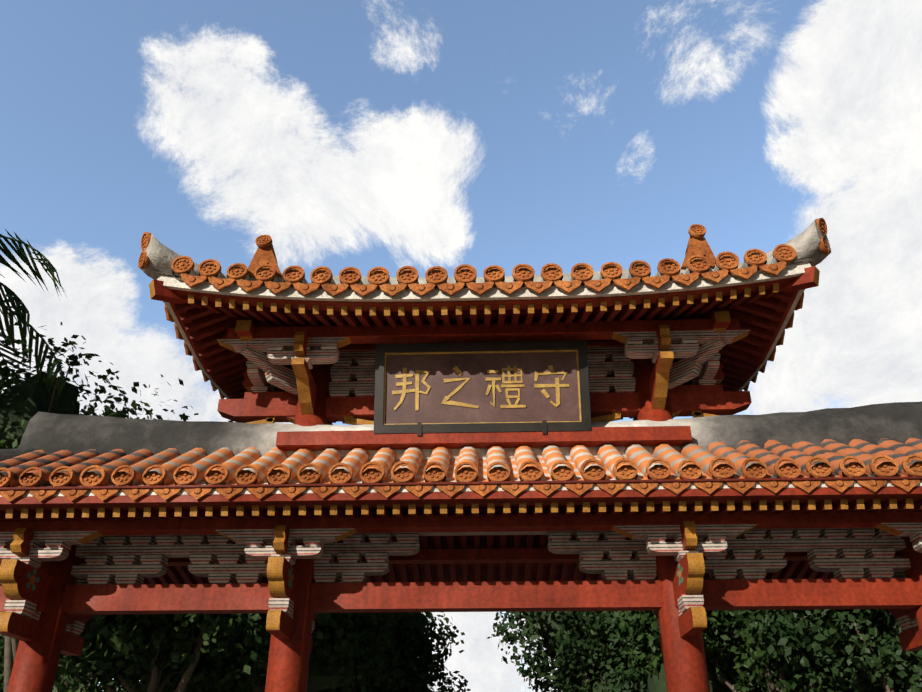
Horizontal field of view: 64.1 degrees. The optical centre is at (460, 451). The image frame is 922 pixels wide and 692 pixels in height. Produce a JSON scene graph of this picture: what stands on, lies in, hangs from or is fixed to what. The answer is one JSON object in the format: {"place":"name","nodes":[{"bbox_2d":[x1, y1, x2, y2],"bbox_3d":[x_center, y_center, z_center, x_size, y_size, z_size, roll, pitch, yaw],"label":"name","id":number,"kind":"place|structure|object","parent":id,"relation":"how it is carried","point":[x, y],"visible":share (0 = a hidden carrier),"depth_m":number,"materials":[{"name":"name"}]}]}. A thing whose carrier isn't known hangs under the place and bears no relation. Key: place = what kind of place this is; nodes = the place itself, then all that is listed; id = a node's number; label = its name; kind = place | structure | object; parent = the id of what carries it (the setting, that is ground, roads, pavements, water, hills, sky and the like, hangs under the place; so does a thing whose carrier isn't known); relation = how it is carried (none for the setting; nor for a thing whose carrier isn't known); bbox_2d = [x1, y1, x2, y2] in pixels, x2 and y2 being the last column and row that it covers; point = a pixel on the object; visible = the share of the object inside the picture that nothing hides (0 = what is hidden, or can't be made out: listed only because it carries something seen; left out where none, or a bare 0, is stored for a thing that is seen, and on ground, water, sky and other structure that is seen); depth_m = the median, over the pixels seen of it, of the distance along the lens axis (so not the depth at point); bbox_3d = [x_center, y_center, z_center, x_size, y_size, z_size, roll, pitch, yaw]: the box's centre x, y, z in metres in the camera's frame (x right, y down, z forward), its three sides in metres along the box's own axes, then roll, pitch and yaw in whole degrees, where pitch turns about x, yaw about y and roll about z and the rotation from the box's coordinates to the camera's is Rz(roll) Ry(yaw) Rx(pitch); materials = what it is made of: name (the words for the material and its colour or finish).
{"place":"outdoors","nodes":[
{"label":"outdoors","id":0,"kind":"place"},
{"bbox_2d":[0,218,921,691],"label":"gate","id":1,"kind":"structure","parent":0,"point":[484,450],"depth_m":6.63,"materials":[{"name":"red paint"}]},
{"bbox_2d":[0,0,921,691],"label":"sky","id":2,"kind":"structure","parent":0,"point":[364,135],"materials":[{"name":"blue"}]},
{"bbox_3d":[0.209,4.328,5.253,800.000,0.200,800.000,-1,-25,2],"label":"ground","id":3,"kind":"structure","parent":0,"visible":0},
{"bbox_2d":[0,229,65,400],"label":"palm","id":4,"kind":"object","parent":3,"relation":"on","point":[13,297],"visible":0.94,"depth_m":11.05,"materials":[{"name":"green plant"}]},
{"bbox_2d":[0,637,124,691],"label":"tree","id":5,"kind":"object","parent":3,"relation":"on","point":[2,677],"depth_m":17.53,"materials":[{"name":"green plant"}]},
{"bbox_2d":[0,322,232,691],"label":"tall tree","id":6,"kind":"object","parent":3,"relation":"on","point":[24,402],"visible":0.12,"depth_m":11.66,"materials":[{"name":"green plant"}]},
{"bbox_2d":[0,400,235,691],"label":"tree","id":7,"kind":"object","parent":3,"relation":"on","point":[64,684],"depth_m":14.92,"materials":[{"name":"green plant"}]},
{"bbox_2d":[52,613,332,691],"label":"tree","id":8,"kind":"object","parent":3,"relation":"on","point":[156,652],"visible":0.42,"depth_m":13.21,"materials":[{"name":"green plant"}]},
{"bbox_2d":[125,666,266,691],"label":"tree","id":9,"kind":"object","parent":3,"relation":"on","point":[136,683],"depth_m":18.11,"materials":[{"name":"green plant"}]},
{"bbox_2d":[174,612,412,691],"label":"tree","id":10,"kind":"object","parent":3,"relation":"on","point":[332,659],"visible":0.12,"depth_m":16.15,"materials":[{"name":"green plant"}]},
{"bbox_2d":[320,612,470,691],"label":"tree","id":11,"kind":"object","parent":3,"relation":"on","point":[412,661],"visible":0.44,"depth_m":19.86,"materials":[{"name":"green plant"}]},
{"bbox_2d":[486,611,658,691],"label":"tree","id":12,"kind":"object","parent":3,"relation":"on","point":[577,644],"visible":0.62,"depth_m":18.44,"materials":[{"name":"green plant"}]},
{"bbox_2d":[539,656,765,691],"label":"tree","id":13,"kind":"object","parent":3,"relation":"on","point":[727,686],"depth_m":22.13,"materials":[{"name":"green plant"}]},
{"bbox_2d":[595,610,849,691],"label":"tree","id":14,"kind":"object","parent":3,"relation":"on","point":[731,625],"visible":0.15,"depth_m":16.49,"materials":[{"name":"green plant"}]},
{"bbox_2d":[704,629,815,691],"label":"tree","id":15,"kind":"object","parent":3,"relation":"on","point":[753,681],"depth_m":16.66,"materials":[{"name":"green plant"}]},
{"bbox_2d":[745,609,921,691],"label":"tree","id":16,"kind":"object","parent":3,"relation":"on","point":[857,650],"visible":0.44,"depth_m":13.34,"materials":[{"name":"green plant"}]}
]}

